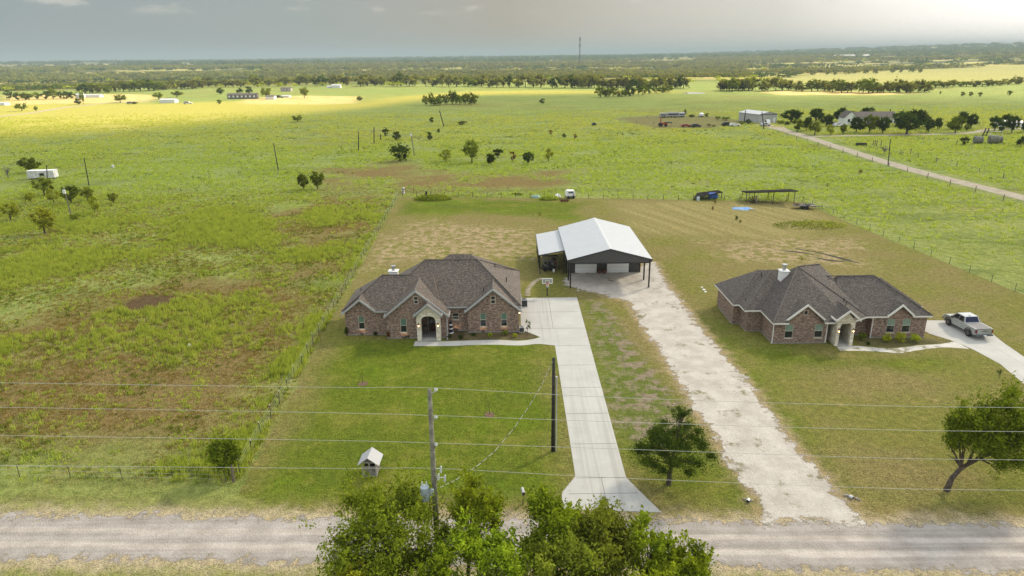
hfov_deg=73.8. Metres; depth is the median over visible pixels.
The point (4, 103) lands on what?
white barn
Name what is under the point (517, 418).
power line
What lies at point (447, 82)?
tree
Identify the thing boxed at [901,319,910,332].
window
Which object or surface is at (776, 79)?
tree
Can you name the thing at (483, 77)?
tree
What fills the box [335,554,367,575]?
tree
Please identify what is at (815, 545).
gravel road
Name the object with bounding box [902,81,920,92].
tree
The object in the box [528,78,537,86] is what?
tree
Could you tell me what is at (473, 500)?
tree
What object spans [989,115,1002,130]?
tree
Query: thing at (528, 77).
tree
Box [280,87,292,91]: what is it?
house
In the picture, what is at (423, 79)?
tree
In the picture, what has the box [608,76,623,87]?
tree
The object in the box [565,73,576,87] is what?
tree
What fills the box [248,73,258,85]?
tree
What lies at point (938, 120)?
tree
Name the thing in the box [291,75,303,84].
tree
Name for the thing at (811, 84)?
tree
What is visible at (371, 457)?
well house
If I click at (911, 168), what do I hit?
wire fence
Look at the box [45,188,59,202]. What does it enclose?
tree
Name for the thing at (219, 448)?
elm tree
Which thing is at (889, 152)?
utility pole
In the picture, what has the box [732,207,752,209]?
tarpaulin
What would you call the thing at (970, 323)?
pickup truck
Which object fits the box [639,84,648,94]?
tree
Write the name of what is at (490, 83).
tree
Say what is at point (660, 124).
tractor
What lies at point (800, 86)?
tree
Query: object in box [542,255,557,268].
equipment rack
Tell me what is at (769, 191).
open shelter
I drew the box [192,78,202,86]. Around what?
tree
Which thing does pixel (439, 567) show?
tree
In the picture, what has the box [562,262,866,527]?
gravel driveway
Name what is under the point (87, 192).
tree
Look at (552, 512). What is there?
tree
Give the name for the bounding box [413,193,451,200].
tall grass
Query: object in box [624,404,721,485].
cedar tree
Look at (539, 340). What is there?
front path
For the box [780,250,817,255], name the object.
dirt rut
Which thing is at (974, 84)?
tree
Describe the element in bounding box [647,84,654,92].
tree
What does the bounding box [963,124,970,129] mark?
tree
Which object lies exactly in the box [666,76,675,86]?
tree
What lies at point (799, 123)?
tree
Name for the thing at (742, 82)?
tree
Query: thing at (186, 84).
tree
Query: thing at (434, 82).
tree
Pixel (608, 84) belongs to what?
tree
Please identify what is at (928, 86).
tree
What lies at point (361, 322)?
window
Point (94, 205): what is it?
tree
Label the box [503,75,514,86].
tree
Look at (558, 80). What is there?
tree
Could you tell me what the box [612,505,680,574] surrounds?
tree
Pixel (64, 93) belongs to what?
tree
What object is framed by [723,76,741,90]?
tree
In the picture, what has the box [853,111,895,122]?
farmhouse wing
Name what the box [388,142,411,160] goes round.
tree
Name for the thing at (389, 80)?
tree
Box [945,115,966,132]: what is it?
tree
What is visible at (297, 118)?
tree
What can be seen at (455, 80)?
tree
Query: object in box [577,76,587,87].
tree
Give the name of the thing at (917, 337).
shrub
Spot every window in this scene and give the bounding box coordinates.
[358,316,365,329]
[400,319,407,332]
[452,313,458,319]
[480,313,486,326]
[500,313,507,326]
[783,324,793,338]
[813,324,823,338]
[885,319,895,333]
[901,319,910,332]
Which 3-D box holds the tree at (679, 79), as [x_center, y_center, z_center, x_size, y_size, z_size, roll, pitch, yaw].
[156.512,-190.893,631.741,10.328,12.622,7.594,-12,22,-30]
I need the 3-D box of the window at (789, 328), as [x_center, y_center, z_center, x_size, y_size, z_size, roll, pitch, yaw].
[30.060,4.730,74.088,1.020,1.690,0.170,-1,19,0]
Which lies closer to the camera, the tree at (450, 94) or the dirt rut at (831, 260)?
the dirt rut at (831, 260)
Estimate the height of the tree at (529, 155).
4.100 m
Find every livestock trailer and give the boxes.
[659,113,666,117]
[667,112,678,116]
[679,112,684,116]
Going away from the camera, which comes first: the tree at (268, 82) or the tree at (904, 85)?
the tree at (904, 85)
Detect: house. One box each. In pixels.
[86,94,103,97]
[265,95,276,99]
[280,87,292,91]
[341,254,521,340]
[357,447,382,476]
[714,263,932,345]
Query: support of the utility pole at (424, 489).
on the ground at (692, 247)
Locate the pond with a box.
[686,92,703,93]
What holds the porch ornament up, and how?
on the planting bed at (494, 336)
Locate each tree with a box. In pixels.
[0,200,22,219]
[1,166,10,177]
[2,89,11,97]
[12,91,20,99]
[13,102,27,110]
[14,157,42,170]
[16,92,31,99]
[21,192,35,201]
[21,204,56,233]
[25,175,57,193]
[32,91,38,99]
[39,90,47,98]
[45,87,57,98]
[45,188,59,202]
[57,90,72,98]
[59,185,79,202]
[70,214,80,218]
[74,98,81,104]
[75,83,91,93]
[78,90,83,104]
[78,186,94,201]
[83,82,103,92]
[86,195,99,212]
[93,86,101,91]
[101,85,113,92]
[106,80,120,91]
[107,192,119,202]
[114,94,125,102]
[116,80,127,90]
[125,80,140,90]
[133,79,147,90]
[142,80,162,90]
[152,92,162,99]
[158,84,169,89]
[170,91,182,96]
[179,81,193,88]
[182,79,198,88]
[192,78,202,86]
[194,80,205,87]
[202,76,212,86]
[205,431,243,477]
[206,80,222,86]
[213,79,230,86]
[215,87,223,93]
[226,80,237,86]
[234,79,247,86]
[244,86,252,92]
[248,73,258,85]
[248,77,265,86]
[260,87,270,95]
[264,78,272,85]
[278,75,290,84]
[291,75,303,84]
[292,115,301,121]
[293,449,461,575]
[296,172,309,189]
[299,87,309,97]
[301,73,311,84]
[309,76,318,85]
[309,171,324,188]
[313,74,327,85]
[326,74,337,84]
[334,75,346,84]
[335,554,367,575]
[344,75,350,85]
[351,74,367,86]
[359,72,373,85]
[370,78,378,84]
[373,75,386,85]
[385,74,398,85]
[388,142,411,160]
[390,71,406,85]
[391,131,400,139]
[402,75,415,86]
[409,74,421,85]
[410,542,454,575]
[420,76,429,85]
[421,95,428,105]
[423,504,540,575]
[428,79,438,86]
[428,92,433,104]
[430,96,440,104]
[430,466,508,575]
[435,72,444,84]
[435,94,445,103]
[438,149,450,161]
[442,94,449,103]
[443,76,451,85]
[446,89,457,103]
[447,76,463,86]
[455,95,462,104]
[459,76,472,84]
[460,139,479,162]
[461,93,467,103]
[465,93,475,104]
[467,78,480,86]
[475,74,487,86]
[483,78,494,86]
[486,153,495,163]
[490,77,503,85]
[493,148,503,157]
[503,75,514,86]
[506,525,614,575]
[512,78,524,86]
[514,475,586,575]
[519,73,533,86]
[523,150,533,164]
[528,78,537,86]
[534,73,548,87]
[544,148,553,160]
[545,77,557,87]
[552,76,561,86]
[557,77,570,87]
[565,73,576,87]
[565,493,652,575]
[570,76,578,87]
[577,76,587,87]
[584,72,594,87]
[590,75,599,87]
[594,85,605,96]
[597,78,606,85]
[605,81,616,87]
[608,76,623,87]
[608,87,616,95]
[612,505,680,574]
[614,90,625,96]
[615,552,680,575]
[622,75,631,86]
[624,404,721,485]
[625,83,636,95]
[627,78,638,86]
[632,75,644,87]
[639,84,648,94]
[641,81,656,87]
[646,529,718,575]
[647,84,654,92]
[657,75,667,87]
[657,86,667,92]
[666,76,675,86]
[668,76,679,87]
[676,75,684,86]
[678,77,690,87]
[716,81,726,90]
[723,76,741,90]
[733,79,744,89]
[743,77,756,90]
[749,76,761,89]
[752,80,771,90]
[762,78,776,90]
[769,75,785,90]
[778,79,792,89]
[778,109,803,121]
[783,80,794,90]
[791,118,803,131]
[792,80,809,90]
[802,116,812,129]
[807,78,821,90]
[807,120,821,134]
[809,108,824,120]
[813,79,826,90]
[818,114,835,126]
[821,82,837,90]
[823,83,840,91]
[826,124,834,132]
[832,79,852,92]
[833,107,846,118]
[840,124,847,132]
[844,81,853,92]
[849,116,866,131]
[853,79,862,90]
[856,77,870,92]
[859,106,874,111]
[861,77,881,92]
[861,113,881,132]
[870,83,879,92]
[877,115,892,132]
[878,81,891,92]
[886,85,896,92]
[889,76,903,91]
[892,109,908,123]
[893,112,926,133]
[898,82,915,92]
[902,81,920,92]
[908,108,932,127]
[913,79,925,91]
[917,83,934,91]
[925,119,936,131]
[928,80,941,86]
[935,118,943,128]
[936,81,953,87]
[937,370,1023,491]
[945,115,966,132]
[947,80,956,86]
[956,81,967,86]
[958,110,968,126]
[960,135,969,144]
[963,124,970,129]
[965,113,979,127]
[966,80,982,86]
[974,80,991,86]
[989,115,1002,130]
[996,80,1005,85]
[997,121,1008,132]
[1001,113,1016,127]
[1002,78,1015,84]
[1008,114,1021,132]
[1011,75,1023,83]
[1015,136,1023,146]
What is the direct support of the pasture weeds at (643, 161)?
on the ground at (692, 247)
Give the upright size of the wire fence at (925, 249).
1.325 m
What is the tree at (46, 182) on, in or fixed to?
on the ground at (692, 247)
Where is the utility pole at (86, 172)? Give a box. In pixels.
[84,158,89,185]
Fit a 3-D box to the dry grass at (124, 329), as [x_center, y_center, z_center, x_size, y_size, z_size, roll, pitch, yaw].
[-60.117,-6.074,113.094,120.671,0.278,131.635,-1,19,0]
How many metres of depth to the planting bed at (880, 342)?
74.41 m
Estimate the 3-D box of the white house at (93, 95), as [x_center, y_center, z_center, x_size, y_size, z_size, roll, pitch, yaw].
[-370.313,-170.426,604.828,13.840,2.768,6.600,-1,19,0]
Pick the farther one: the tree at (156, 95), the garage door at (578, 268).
the tree at (156, 95)
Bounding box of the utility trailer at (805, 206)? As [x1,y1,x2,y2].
[793,202,827,209]
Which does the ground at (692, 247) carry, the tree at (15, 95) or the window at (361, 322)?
the tree at (15, 95)
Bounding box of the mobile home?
[227,93,258,98]
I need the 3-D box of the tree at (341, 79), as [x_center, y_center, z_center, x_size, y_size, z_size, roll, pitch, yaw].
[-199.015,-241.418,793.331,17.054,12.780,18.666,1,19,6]
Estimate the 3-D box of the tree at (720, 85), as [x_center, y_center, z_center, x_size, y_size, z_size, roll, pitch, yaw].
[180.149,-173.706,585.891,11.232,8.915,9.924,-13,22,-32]
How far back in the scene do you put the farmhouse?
299.50 m
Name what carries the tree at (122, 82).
on the ground at (692, 247)
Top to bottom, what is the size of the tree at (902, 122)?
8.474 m
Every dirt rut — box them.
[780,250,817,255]
[795,248,860,263]
[814,257,846,261]
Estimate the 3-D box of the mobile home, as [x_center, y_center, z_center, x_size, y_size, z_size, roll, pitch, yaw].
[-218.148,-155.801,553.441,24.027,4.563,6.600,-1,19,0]
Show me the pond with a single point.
(693, 93)
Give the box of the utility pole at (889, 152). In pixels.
[887,138,890,165]
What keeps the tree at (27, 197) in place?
on the ground at (692, 247)
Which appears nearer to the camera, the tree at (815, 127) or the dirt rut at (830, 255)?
the dirt rut at (830, 255)
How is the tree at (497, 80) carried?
on the ground at (692, 247)
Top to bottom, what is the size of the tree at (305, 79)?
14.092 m
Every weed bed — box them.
[772,219,841,229]
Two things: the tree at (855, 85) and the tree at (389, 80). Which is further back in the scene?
the tree at (389, 80)
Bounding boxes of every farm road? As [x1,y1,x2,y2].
[754,124,1023,200]
[812,128,1020,136]
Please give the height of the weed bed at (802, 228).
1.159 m
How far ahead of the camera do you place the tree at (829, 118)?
291.04 m
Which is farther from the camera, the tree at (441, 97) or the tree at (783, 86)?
the tree at (783, 86)
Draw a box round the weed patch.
[539,194,558,200]
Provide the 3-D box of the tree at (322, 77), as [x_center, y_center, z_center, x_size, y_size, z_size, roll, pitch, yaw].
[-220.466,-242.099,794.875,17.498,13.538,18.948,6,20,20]
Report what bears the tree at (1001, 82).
on the ground at (692, 247)
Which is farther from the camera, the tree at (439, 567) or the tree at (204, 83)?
the tree at (204, 83)
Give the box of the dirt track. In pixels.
[2,101,138,115]
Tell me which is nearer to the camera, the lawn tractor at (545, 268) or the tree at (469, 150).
the lawn tractor at (545, 268)
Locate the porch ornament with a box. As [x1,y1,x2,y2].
[449,321,453,333]
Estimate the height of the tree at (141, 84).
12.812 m
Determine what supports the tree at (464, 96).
on the ground at (692, 247)
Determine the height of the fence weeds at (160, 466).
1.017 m
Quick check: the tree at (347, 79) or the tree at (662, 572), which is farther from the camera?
the tree at (347, 79)
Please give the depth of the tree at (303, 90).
552.29 m
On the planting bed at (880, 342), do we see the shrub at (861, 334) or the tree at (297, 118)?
the shrub at (861, 334)
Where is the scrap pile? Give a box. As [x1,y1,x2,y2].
[748,195,758,203]
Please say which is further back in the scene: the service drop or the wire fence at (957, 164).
the wire fence at (957, 164)
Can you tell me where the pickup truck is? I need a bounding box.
[942,312,992,336]
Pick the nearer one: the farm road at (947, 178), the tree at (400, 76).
the farm road at (947, 178)
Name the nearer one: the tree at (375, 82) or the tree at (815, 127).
the tree at (815, 127)
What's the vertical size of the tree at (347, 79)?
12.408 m
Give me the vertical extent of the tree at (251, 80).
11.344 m
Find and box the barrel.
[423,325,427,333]
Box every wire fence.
[17,466,225,479]
[237,192,398,470]
[402,191,803,200]
[783,132,1023,203]
[803,200,1021,291]
[885,146,1021,181]
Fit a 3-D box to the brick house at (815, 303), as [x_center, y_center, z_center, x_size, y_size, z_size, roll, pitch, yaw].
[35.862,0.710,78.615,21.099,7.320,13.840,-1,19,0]
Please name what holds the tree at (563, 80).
on the ground at (692, 247)
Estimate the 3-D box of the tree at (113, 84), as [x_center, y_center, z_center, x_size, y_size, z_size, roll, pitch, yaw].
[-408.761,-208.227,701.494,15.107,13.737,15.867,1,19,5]
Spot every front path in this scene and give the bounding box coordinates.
[414,337,552,345]
[837,342,967,352]
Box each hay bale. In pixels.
[973,136,983,143]
[987,135,999,143]
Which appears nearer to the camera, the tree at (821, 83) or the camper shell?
the camper shell
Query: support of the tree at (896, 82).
on the ground at (692, 247)
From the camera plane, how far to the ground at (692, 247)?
79.76 m
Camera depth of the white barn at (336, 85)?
736.11 m
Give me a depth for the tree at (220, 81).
797.89 m
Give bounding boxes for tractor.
[541,264,552,271]
[658,118,671,126]
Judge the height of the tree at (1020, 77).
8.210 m
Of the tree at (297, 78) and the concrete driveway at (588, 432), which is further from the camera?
the tree at (297, 78)
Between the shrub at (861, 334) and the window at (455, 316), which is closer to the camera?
the shrub at (861, 334)
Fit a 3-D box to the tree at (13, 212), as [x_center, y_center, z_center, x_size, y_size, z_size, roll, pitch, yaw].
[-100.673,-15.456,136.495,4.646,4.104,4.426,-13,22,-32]
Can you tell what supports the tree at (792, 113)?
on the ground at (692, 247)
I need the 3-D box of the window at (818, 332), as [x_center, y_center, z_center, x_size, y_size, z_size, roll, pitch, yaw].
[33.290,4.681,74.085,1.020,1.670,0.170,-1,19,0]
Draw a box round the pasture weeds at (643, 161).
[0,126,1023,288]
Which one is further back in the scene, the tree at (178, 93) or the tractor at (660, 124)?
the tree at (178, 93)
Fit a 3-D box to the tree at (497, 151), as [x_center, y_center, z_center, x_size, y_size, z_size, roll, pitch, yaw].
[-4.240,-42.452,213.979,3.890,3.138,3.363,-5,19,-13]
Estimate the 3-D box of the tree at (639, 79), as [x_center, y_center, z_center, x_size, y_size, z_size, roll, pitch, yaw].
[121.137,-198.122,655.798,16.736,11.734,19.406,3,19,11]
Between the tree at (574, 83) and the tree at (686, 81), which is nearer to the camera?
the tree at (686, 81)
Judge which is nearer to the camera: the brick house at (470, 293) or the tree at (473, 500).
the tree at (473, 500)
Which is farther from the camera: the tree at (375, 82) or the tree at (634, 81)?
the tree at (375, 82)
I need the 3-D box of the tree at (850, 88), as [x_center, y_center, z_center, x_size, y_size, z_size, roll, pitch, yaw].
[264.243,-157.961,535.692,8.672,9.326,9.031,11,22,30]
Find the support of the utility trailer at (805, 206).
on the ground at (692, 247)
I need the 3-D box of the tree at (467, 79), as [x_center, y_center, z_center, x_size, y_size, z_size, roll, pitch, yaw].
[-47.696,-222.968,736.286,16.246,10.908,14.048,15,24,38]
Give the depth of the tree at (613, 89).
526.25 m
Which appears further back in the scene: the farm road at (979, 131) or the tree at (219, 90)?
the tree at (219, 90)
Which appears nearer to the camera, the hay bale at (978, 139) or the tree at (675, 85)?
the hay bale at (978, 139)
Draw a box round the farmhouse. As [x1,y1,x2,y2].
[838,110,857,124]
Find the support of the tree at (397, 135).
on the ground at (692, 247)
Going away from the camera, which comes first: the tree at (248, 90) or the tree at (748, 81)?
the tree at (748, 81)
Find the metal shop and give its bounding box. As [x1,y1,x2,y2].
[535,218,652,287]
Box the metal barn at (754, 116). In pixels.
[738,109,776,122]
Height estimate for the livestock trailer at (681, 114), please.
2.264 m
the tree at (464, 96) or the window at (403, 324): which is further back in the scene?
the tree at (464, 96)
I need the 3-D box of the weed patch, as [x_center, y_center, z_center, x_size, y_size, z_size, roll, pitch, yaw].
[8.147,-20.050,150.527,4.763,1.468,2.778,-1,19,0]
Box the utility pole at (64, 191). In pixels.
[62,188,70,213]
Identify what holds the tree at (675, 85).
on the ground at (692, 247)
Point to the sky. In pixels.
(30, 30)
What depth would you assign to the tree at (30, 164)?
193.57 m
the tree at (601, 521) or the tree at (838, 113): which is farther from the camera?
the tree at (838, 113)
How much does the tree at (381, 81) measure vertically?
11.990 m
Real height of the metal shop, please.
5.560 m
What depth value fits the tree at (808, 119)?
276.76 m
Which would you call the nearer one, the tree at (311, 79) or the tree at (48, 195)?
the tree at (48, 195)
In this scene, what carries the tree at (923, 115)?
on the ground at (692, 247)
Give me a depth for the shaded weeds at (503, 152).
232.28 m
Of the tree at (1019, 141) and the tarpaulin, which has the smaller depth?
the tarpaulin
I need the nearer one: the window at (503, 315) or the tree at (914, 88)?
the window at (503, 315)
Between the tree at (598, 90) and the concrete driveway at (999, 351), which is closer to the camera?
the concrete driveway at (999, 351)
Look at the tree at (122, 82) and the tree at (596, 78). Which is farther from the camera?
the tree at (122, 82)
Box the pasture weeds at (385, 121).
[0,103,1023,171]
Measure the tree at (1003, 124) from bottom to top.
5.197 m
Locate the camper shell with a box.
[565,189,574,198]
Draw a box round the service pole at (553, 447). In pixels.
[549,357,557,451]
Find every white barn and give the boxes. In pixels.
[0,102,10,105]
[331,84,341,87]
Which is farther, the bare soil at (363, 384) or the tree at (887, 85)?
the tree at (887, 85)
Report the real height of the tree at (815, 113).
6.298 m
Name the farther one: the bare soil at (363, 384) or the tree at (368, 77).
the tree at (368, 77)
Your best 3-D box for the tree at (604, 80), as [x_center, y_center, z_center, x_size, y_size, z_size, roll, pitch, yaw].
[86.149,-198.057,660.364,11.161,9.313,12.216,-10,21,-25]
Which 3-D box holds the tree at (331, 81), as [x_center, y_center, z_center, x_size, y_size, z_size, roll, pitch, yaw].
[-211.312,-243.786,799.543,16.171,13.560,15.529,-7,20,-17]
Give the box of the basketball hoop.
[542,278,552,295]
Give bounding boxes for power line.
[0,435,999,459]
[0,465,1023,490]
[4,407,1019,431]
[39,383,1023,407]
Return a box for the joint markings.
[534,298,623,496]
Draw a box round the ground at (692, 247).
[0,45,1023,575]
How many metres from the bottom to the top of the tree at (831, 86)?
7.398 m
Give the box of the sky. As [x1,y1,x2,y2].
[0,0,1023,61]
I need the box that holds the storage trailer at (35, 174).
[26,169,58,178]
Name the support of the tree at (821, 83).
on the ground at (692, 247)
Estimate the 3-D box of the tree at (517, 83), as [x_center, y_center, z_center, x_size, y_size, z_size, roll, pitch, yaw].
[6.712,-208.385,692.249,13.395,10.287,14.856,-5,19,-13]
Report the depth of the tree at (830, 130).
261.71 m
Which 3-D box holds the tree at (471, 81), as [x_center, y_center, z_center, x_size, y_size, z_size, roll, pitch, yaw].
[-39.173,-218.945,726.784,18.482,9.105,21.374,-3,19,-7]
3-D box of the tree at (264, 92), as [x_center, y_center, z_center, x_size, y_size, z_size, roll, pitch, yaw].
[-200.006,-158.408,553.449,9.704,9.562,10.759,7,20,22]
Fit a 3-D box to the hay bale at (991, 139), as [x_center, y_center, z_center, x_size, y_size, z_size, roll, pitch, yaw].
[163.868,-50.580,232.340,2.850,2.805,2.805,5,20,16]
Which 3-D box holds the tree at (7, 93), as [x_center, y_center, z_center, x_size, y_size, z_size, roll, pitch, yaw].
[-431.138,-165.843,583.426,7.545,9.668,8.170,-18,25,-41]
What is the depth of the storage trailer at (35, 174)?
184.61 m
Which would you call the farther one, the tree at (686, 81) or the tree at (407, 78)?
the tree at (407, 78)
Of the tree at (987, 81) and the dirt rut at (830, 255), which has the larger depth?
the tree at (987, 81)
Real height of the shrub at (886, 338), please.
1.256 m
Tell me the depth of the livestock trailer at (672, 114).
342.85 m
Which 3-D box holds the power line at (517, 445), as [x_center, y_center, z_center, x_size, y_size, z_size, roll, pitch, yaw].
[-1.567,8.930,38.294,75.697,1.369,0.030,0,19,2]
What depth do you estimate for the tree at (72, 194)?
151.15 m
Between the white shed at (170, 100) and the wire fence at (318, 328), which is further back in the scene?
the white shed at (170, 100)
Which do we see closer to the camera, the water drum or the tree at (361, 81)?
the water drum
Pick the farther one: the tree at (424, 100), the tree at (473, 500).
the tree at (424, 100)
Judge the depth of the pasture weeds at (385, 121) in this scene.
297.87 m
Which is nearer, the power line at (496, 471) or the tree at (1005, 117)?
the power line at (496, 471)
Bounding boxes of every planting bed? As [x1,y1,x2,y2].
[444,331,536,340]
[856,338,949,346]
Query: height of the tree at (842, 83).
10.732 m
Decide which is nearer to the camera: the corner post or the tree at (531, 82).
the corner post
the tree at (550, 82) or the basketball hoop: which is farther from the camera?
the tree at (550, 82)
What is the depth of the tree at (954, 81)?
597.31 m
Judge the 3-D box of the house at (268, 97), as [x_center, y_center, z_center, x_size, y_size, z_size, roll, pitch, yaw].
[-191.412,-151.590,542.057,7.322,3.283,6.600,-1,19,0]
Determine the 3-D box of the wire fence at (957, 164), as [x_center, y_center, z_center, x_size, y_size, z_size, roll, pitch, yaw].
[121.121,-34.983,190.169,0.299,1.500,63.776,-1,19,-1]
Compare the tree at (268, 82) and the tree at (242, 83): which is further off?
the tree at (268, 82)
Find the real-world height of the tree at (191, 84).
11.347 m
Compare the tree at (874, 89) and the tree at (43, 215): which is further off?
the tree at (874, 89)
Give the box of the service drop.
[440,362,552,487]
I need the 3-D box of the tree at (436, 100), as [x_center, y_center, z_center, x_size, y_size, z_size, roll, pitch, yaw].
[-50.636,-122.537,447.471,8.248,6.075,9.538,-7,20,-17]
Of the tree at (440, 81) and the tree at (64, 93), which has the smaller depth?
the tree at (64, 93)
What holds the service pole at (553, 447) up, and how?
on the ground at (692, 247)
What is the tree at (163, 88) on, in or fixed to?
on the ground at (692, 247)
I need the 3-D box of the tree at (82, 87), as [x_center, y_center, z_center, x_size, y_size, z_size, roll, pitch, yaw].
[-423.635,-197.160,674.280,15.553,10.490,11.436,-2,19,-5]
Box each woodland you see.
[0,42,1023,64]
[0,51,1023,89]
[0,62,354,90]
[693,47,1023,72]
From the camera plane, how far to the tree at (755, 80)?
588.27 m
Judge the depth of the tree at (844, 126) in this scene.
264.30 m
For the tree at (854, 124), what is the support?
on the ground at (692, 247)
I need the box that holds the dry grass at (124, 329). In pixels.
[0,180,510,484]
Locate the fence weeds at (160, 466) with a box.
[110,213,387,484]
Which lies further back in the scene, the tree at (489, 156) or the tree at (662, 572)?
the tree at (489, 156)
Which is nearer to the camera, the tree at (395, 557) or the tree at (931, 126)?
the tree at (395, 557)
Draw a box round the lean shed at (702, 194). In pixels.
[694,190,722,199]
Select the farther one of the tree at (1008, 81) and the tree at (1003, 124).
the tree at (1008, 81)
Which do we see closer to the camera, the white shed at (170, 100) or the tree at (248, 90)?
the white shed at (170, 100)
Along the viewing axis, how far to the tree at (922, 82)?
530.08 m
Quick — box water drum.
[708,193,717,198]
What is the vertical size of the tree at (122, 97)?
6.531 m
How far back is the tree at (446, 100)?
455.76 m
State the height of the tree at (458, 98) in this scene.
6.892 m
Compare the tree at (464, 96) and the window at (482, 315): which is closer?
the window at (482, 315)
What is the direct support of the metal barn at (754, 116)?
on the ground at (692, 247)
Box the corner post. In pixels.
[230,465,239,482]
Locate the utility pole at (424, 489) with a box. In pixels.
[420,388,445,540]
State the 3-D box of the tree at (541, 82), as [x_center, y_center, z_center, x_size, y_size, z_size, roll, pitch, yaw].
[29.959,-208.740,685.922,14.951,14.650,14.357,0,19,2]
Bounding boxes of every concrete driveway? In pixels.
[520,297,660,511]
[925,320,1023,383]
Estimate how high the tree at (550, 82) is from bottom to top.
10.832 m
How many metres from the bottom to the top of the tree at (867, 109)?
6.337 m
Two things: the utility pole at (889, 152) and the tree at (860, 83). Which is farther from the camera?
the tree at (860, 83)
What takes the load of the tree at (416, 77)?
on the ground at (692, 247)
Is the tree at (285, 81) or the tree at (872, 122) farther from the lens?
the tree at (285, 81)
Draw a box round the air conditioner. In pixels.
[521,298,527,306]
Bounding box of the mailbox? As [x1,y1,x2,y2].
[521,487,524,504]
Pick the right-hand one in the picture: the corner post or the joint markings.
the joint markings
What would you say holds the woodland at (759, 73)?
on the ground at (692, 247)
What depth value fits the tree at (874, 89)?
530.77 m
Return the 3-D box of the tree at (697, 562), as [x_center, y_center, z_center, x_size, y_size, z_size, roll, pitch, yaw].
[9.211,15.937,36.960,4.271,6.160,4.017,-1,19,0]
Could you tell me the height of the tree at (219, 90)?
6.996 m
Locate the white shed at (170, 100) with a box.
[160,98,178,102]
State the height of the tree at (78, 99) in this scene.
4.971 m
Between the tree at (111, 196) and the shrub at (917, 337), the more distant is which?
the tree at (111, 196)
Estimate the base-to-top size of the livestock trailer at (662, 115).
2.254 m
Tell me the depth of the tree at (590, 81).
670.15 m
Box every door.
[427,316,435,330]
[574,264,597,272]
[606,263,629,272]
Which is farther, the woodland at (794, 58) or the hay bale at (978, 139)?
the woodland at (794, 58)
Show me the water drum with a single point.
(713, 196)
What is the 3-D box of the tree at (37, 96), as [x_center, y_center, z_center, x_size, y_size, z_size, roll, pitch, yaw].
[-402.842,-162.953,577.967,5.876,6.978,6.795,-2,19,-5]
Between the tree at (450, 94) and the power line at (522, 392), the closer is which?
the power line at (522, 392)
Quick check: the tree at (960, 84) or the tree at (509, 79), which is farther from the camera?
the tree at (509, 79)
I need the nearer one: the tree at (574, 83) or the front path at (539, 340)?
the front path at (539, 340)
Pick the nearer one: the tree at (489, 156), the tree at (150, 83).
the tree at (489, 156)
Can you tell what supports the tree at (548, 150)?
on the ground at (692, 247)
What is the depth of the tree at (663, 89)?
561.72 m
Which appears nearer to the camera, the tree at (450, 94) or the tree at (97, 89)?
the tree at (450, 94)
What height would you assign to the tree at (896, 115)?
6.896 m
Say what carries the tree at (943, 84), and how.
on the ground at (692, 247)
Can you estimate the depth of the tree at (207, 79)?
810.23 m
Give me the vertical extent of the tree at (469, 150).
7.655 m
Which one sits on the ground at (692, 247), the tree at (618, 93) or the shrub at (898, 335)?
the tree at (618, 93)
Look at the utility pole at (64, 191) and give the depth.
135.22 m
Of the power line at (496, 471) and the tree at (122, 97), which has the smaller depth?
the power line at (496, 471)
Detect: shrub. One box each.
[857,332,867,340]
[880,332,891,341]
[895,332,906,342]
[909,333,922,340]
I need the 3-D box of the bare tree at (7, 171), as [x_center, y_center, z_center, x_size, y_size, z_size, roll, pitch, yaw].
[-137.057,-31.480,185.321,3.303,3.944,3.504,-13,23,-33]
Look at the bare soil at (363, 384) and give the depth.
66.47 m
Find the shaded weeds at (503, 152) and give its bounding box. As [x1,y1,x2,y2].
[0,112,1022,219]
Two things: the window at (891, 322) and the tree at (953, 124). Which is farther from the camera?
the tree at (953, 124)
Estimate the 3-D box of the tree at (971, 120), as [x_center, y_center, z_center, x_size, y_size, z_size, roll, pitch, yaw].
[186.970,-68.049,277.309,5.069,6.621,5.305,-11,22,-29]
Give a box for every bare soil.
[358,381,367,385]
[484,412,494,416]
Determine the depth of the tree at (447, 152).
205.60 m
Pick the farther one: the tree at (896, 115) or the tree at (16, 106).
the tree at (16, 106)
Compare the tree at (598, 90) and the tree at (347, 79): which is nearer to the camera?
the tree at (598, 90)
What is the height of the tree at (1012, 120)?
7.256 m
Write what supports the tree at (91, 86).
on the ground at (692, 247)
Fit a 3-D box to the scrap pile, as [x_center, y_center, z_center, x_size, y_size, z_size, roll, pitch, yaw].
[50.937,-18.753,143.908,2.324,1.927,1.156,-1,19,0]
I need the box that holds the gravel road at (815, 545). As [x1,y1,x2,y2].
[0,510,1023,575]
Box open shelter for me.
[741,189,798,203]
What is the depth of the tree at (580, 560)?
34.89 m
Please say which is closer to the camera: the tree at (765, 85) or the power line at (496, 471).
the power line at (496, 471)

